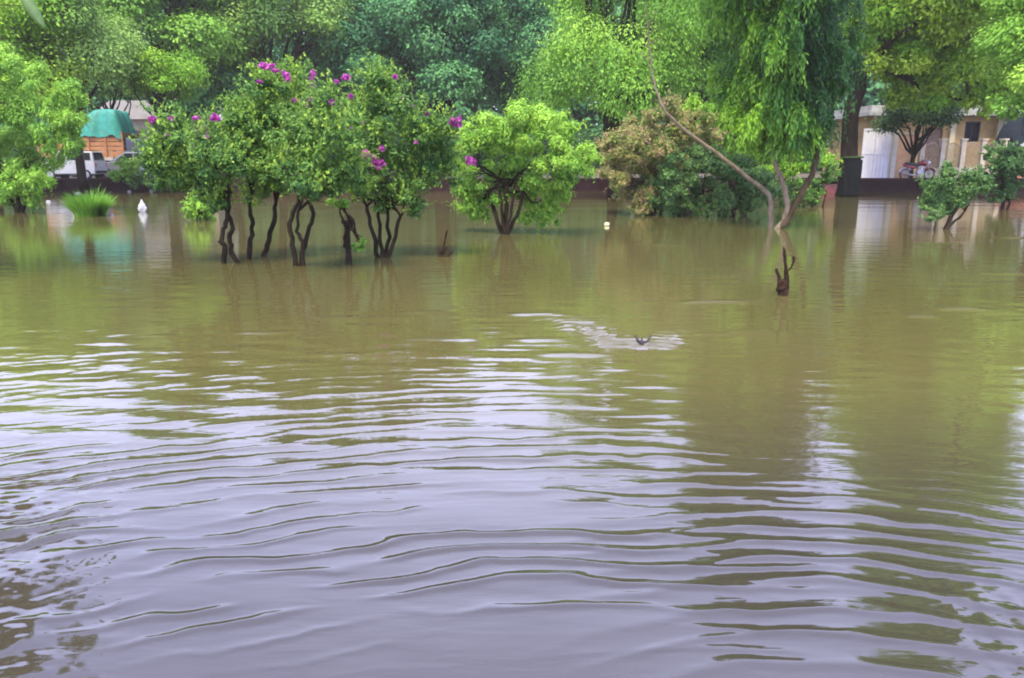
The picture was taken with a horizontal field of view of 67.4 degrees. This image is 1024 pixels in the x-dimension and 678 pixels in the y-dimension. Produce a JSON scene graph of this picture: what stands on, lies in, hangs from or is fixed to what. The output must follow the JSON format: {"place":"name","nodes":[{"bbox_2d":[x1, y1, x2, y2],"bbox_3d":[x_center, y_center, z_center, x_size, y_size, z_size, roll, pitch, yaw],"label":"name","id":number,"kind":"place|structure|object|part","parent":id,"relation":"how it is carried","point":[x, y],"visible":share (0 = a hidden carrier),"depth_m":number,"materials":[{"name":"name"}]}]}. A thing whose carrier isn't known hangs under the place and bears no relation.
{"place":"outdoors","nodes":[
{"label":"outdoors","id":0,"kind":"place"},
{"bbox_2d":[37,109,148,176],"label":"cargo truck","id":1,"kind":"object","parent":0,"point":[110,127],"visible":0.29,"depth_m":48.88,"materials":[{"name":"orange paint"},{"name":"turquoise tarp"},{"name":"white paint"}]},
{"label":"cab window","id":2,"kind":"part","parent":1,"relation":"part of","materials":[{"name":"grey glass"}]},
{"bbox_2d":[56,171,836,177],"bbox_3d":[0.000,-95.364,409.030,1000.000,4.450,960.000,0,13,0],"label":"ground","id":3,"kind":"structure","parent":0,"point":[803,175],"depth_m":54.99,"materials":[{"name":"brown soil"}]},
{"bbox_2d":[0,0,45,29],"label":"overhanging tree","id":4,"kind":"object","parent":3,"relation":"on","point":[31,8],"visible":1,"depth_m":8.39,"materials":[{"name":"green plant"}]},
{"bbox_2d":[0,40,93,211],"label":"feathery tree","id":5,"kind":"object","parent":3,"relation":"on","point":[23,176],"visible":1,"depth_m":23.43,"materials":[{"name":"green plant"}]},
{"bbox_2d":[0,0,104,120],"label":"tree","id":6,"kind":"object","parent":3,"relation":"on","point":[62,72],"visible":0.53,"depth_m":33.72,"materials":[{"name":"green plant"}]},
{"bbox_2d":[0,0,158,190],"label":"tree","id":7,"kind":"object","parent":3,"relation":"on","point":[108,58],"visible":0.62,"depth_m":34.97,"materials":[{"name":"green plant"}]},
{"bbox_2d":[82,149,88,191],"bbox_3d":[-22.294,-8.786,40.051,0.180,2.960,0.180,0,13,0],"label":"post","id":8,"kind":"object","parent":3,"relation":"on","point":[84,165],"visible":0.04,"depth_m":39.94,"materials":[{"name":"metal"}]},
{"bbox_2d":[75,60,144,158],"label":"tree","id":9,"kind":"object","parent":3,"relation":"on","point":[110,92],"visible":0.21,"depth_m":50.82,"materials":[{"name":"green plant"}]},
{"bbox_2d":[107,153,139,191],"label":"round bush","id":10,"kind":"object","parent":3,"relation":"on","point":[127,169],"visible":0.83,"depth_m":39.05,"materials":[{"name":"green plant"}]},
{"bbox_2d":[124,162,169,191],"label":"bush","id":11,"kind":"object","parent":3,"relation":"on","point":[137,177],"visible":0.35,"depth_m":39.12,"materials":[{"name":"green plant"}]},
{"bbox_2d":[64,0,258,138],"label":"tree","id":12,"kind":"object","parent":3,"relation":"on","point":[180,24],"visible":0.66,"depth_m":41.45,"materials":[{"name":"green plant"}]},
{"bbox_2d":[98,100,224,173],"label":"house","id":13,"kind":"structure","parent":3,"relation":"on","point":[137,118],"depth_m":57.23,"materials":[{"name":"beige paint"}]},
{"bbox_2d":[136,132,154,138],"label":"window","id":14,"kind":"structure","parent":13,"relation":"in","point":[136,132],"depth_m":57.95,"materials":[{"name":"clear glass"}]},
{"bbox_2d":[115,43,213,188],"bbox_3d":[-17.278,-11.201,38.739,5.732,7.072,5.237,0,13,0],"label":"tree","id":15,"kind":"object","parent":3,"relation":"on","point":[177,73],"visible":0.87,"depth_m":37.40,"materials":[{"name":"green plant"}]},
{"bbox_2d":[124,94,272,263],"bbox_3d":[-4.896,-2.315,12.084,2.237,3.039,2.600,0,13,0],"label":"flowering shrub","id":16,"kind":"object","parent":3,"relation":"on","point":[203,163],"visible":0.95,"depth_m":11.61,"materials":[{"name":"green plant"}]},
{"bbox_2d":[180,189,216,220],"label":"bush","id":17,"kind":"object","parent":3,"relation":"on","point":[196,213],"visible":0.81,"depth_m":20.79,"materials":[{"name":"green plant"}]},
{"bbox_2d":[137,3,320,176],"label":"tree","id":18,"kind":"object","parent":3,"relation":"on","point":[221,73],"visible":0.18,"depth_m":47.42,"materials":[{"name":"green plant"}]},
{"bbox_2d":[207,57,302,258],"bbox_3d":[-4.192,-2.726,12.525,1.815,3.646,1.462,0,13,0],"label":"flowering shrub","id":19,"kind":"object","parent":3,"relation":"on","point":[251,98],"visible":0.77,"depth_m":12.15,"materials":[{"name":"green plant"}]},
{"bbox_2d":[186,0,364,109],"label":"tree","id":20,"kind":"object","parent":3,"relation":"on","point":[266,27],"visible":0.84,"depth_m":45.34,"materials":[{"name":"green plant"}]},
{"bbox_2d":[237,52,337,256],"bbox_3d":[-3.739,-2.785,12.699,1.609,3.678,1.792,-8,15,-30],"label":"flowering shrub","id":21,"kind":"object","parent":3,"relation":"on","point":[278,187],"visible":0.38,"depth_m":12.32,"materials":[{"name":"green plant"}]},
{"bbox_2d":[249,68,380,265],"bbox_3d":[-2.777,-2.245,11.269,1.872,3.275,1.710,0,13,0],"label":"flowering shrub","id":22,"kind":"object","parent":3,"relation":"on","point":[316,169],"visible":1,"depth_m":10.97,"materials":[{"name":"green plant"}]},
{"bbox_2d":[325,198,366,264],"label":"dead shrub","id":23,"kind":"object","parent":3,"relation":"on","point":[343,205],"visible":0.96,"depth_m":11.99,"materials":[{"name":"brown plant"}]},
{"bbox_2d":[276,0,415,149],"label":"tree","id":24,"kind":"object","parent":3,"relation":"on","point":[291,49],"visible":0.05,"depth_m":53.47,"materials":[{"name":"green plant"}]},
{"bbox_2d":[328,48,476,257],"bbox_3d":[-1.790,-2.804,12.765,2.458,3.694,1.913,0,13,0],"label":"flowering shrub","id":25,"kind":"object","parent":3,"relation":"on","point":[429,131],"visible":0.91,"depth_m":12.44,"materials":[{"name":"green plant"}]},
{"bbox_2d":[0,117,823,173],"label":"undergrowth","id":26,"kind":"object","parent":3,"relation":"on","point":[482,155],"visible":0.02,"depth_m":61.34,"materials":[{"name":"green plant"}]},
{"bbox_2d":[293,0,585,175],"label":"tree","id":27,"kind":"object","parent":3,"relation":"on","point":[444,32],"visible":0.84,"depth_m":47.24,"materials":[{"name":"green plant"}]},
{"bbox_2d":[438,230,452,256],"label":"dead twig","id":28,"kind":"object","parent":3,"relation":"on","point":[442,251],"visible":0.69,"depth_m":13.08,"materials":[{"name":"brown wood"}]},
{"bbox_2d":[0,0,986,171],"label":"woodland","id":29,"kind":"object","parent":3,"relation":"on","point":[870,98],"visible":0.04,"depth_m":70.92,"materials":[{"name":"green plant"}]},
{"bbox_2d":[449,97,604,234],"bbox_3d":[0.288,-3.464,16.550,3.471,3.296,2.746,0,13,0],"label":"green bush","id":30,"kind":"object","parent":3,"relation":"on","point":[495,134],"visible":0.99,"depth_m":16.71,"materials":[{"name":"green plant"}]},
{"bbox_2d":[41,178,1023,190],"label":"park wall","id":31,"kind":"structure","parent":3,"relation":"on","point":[866,184],"depth_m":40.48,"materials":[{"name":"concrete"}]},
{"bbox_2d":[500,0,731,198],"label":"tree","id":32,"kind":"object","parent":3,"relation":"on","point":[594,41],"visible":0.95,"depth_m":30.23,"materials":[{"name":"green plant"}]},
{"bbox_2d":[593,88,729,215],"bbox_3d":[4.224,-5.471,23.357,4.227,4.084,3.472,-11,17,-38],"label":"dry bush","id":33,"kind":"object","parent":3,"relation":"on","point":[634,139],"visible":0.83,"depth_m":22.68,"materials":[{"name":"brown plant"}]},
{"bbox_2d":[583,0,767,161],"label":"tree","id":34,"kind":"object","parent":3,"relation":"on","point":[707,58],"visible":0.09,"depth_m":37.80,"materials":[{"name":"green plant"}]},
{"bbox_2d":[635,0,773,226],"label":"leaning bare tree","id":35,"kind":"object","parent":3,"relation":"on","point":[764,190],"visible":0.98,"depth_m":18.27,"materials":[{"name":"brown plant"}]},
{"bbox_2d":[630,145,782,216],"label":"green shrub","id":36,"kind":"object","parent":3,"relation":"on","point":[672,198],"visible":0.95,"depth_m":22.17,"materials":[{"name":"green plant"}]},
{"bbox_2d":[679,92,843,202],"bbox_3d":[8.612,-6.382,26.603,6.096,4.408,3.918,0,13,0],"label":"yellow green shrub","id":37,"kind":"object","parent":3,"relation":"on","point":[693,103],"visible":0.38,"depth_m":25.79,"materials":[{"name":"green plant"}]},
{"bbox_2d":[684,1,846,146],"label":"tree","id":38,"kind":"object","parent":3,"relation":"on","point":[735,72],"depth_m":39.46,"materials":[{"name":"green plant"}]},
{"bbox_2d":[680,0,879,228],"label":"drooping tree","id":39,"kind":"object","parent":3,"relation":"on","point":[781,111],"visible":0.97,"depth_m":17.47,"materials":[{"name":"green plant"}]},
{"bbox_2d":[775,247,794,295],"bbox_3d":[3.304,-0.673,9.346,0.195,0.902,0.152,9,16,35],"label":"tree stump","id":40,"kind":"object","parent":3,"relation":"on","point":[782,288],"visible":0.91,"depth_m":9.30,"materials":[{"name":"brown wood"}]},
{"bbox_2d":[777,159,843,207],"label":"dull shrub","id":41,"kind":"object","parent":3,"relation":"on","point":[815,188],"visible":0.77,"depth_m":26.92,"materials":[{"name":"green plant"}]},
{"bbox_2d":[798,184,836,192],"bbox_3d":[15.733,-7.486,38.788,2.200,0.620,0.950,0,13,0],"label":"kerb step","id":42,"kind":"object","parent":3,"relation":"on","point":[831,188],"visible":0.05,"depth_m":38.52,"materials":[{"name":"pink paint"}]},
{"bbox_2d":[894,133,915,177],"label":"boundary wall","id":43,"kind":"structure","parent":3,"relation":"on","point":[903,156],"depth_m":45.42,"materials":[{"name":"beige paint"}]},
{"bbox_2d":[898,156,935,177],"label":"motorcycle","id":44,"kind":"object","parent":3,"relation":"on","point":[908,166],"visible":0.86,"depth_m":41.91,"materials":[{"name":"red metal"}]},
{"bbox_2d":[865,88,972,177],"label":"tree","id":45,"kind":"object","parent":3,"relation":"on","point":[892,119],"visible":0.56,"depth_m":42.24,"materials":[{"name":"green plant"}]},
{"bbox_2d":[823,105,1023,177],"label":"house","id":46,"kind":"structure","parent":3,"relation":"on","point":[974,128],"depth_m":48.38,"materials":[{"name":"beige paint"}]},
{"bbox_2d":[924,128,941,166],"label":"door","id":47,"kind":"structure","parent":46,"relation":"in","point":[932,138],"depth_m":48.57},
{"bbox_2d":[964,121,980,141],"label":"window","id":48,"kind":"structure","parent":46,"relation":"in","point":[972,128],"depth_m":48.42,"materials":[{"name":"brown"}]},
{"bbox_2d":[835,0,1023,195],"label":"tree","id":49,"kind":"object","parent":3,"relation":"on","point":[927,38],"visible":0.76,"depth_m":32.93,"materials":[{"name":"green plant"}]},
{"bbox_2d":[914,159,997,228],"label":"green shrub","id":50,"kind":"object","parent":3,"relation":"on","point":[944,201],"visible":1,"depth_m":17.73,"materials":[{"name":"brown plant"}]},
{"bbox_2d":[960,0,1023,124],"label":"tree","id":51,"kind":"object","parent":3,"relation":"on","point":[1001,40],"visible":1,"depth_m":26.28,"materials":[{"name":"green plant"}]},
{"bbox_2d":[974,139,1023,209],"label":"hazy shrub","id":52,"kind":"object","parent":3,"relation":"on","point":[1007,166],"visible":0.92,"depth_m":25.12,"materials":[{"name":"green plant"}]},
{"bbox_2d":[0,191,1023,677],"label":"water","id":53,"kind":"structure","parent":0,"point":[490,451],"depth_m":4.45,"materials":[{"name":"brown liquid"}]},
{"bbox_2d":[57,185,118,216],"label":"grass clump","id":54,"kind":"object","parent":53,"relation":"in","point":[83,205],"visible":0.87,"depth_m":22.30,"materials":[{"name":"green plant"}]},
{"bbox_2d":[138,199,146,211],"bbox_3d":[-11.808,-4.254,24.518,0.282,0.433,0.201,6,14,24],"label":"plastic bag","id":55,"kind":"object","parent":53,"relation":"on","point":[142,207],"visible":0.97,"depth_m":24.48,"materials":[{"name":"white plastic"}]},
{"bbox_2d":[635,335,650,344],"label":"forked twig","id":56,"kind":"object","parent":53,"relation":"in","point":[641,342],"visible":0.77,"depth_m":6.80,"materials":[{"name":"black wood"}]},
{"bbox_2d":[837,156,863,196],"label":"stone block","id":57,"kind":"structure","parent":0,"point":[849,183],"depth_m":34.10,"materials":[{"name":"stone"}]},
{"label":"road","id":58,"kind":"structure","parent":0,"visible":0},
{"bbox_2d":[45,151,107,177],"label":"parked car","id":59,"kind":"object","parent":58,"relation":"on","point":[96,165],"visible":0.61,"depth_m":42.23,"materials":[{"name":"white paint"}]},
{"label":"side window","id":60,"kind":"part","parent":59,"relation":"part of","materials":[{"name":"grey glass"}]},
{"bbox_2d":[104,152,152,177],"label":"parked car","id":61,"kind":"object","parent":58,"relation":"on","point":[128,155],"visible":0.07,"depth_m":43.99,"materials":[{"name":"silver metal"}]},
{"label":"side window","id":62,"kind":"part","parent":61,"relation":"part of","materials":[{"name":"grey glass"}]},
{"bbox_2d":[861,127,898,177],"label":"white gate","id":63,"kind":"structure","parent":58,"relation":"on","point":[881,156],"depth_m":45.16,"materials":[{"name":"white metal"}]},
{"bbox_2d":[915,139,1009,177],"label":"garden railing","id":64,"kind":"object","parent":58,"relation":"on","point":[961,153],"visible":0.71,"depth_m":44.90,"materials":[{"name":"metal"}]},
{"bbox_2d":[995,114,1023,148],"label":"covered truck","id":65,"kind":"object","parent":58,"relation":"on","point":[1012,130],"visible":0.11,"depth_m":45.45,"materials":[{"name":"fabric"}]}
]}

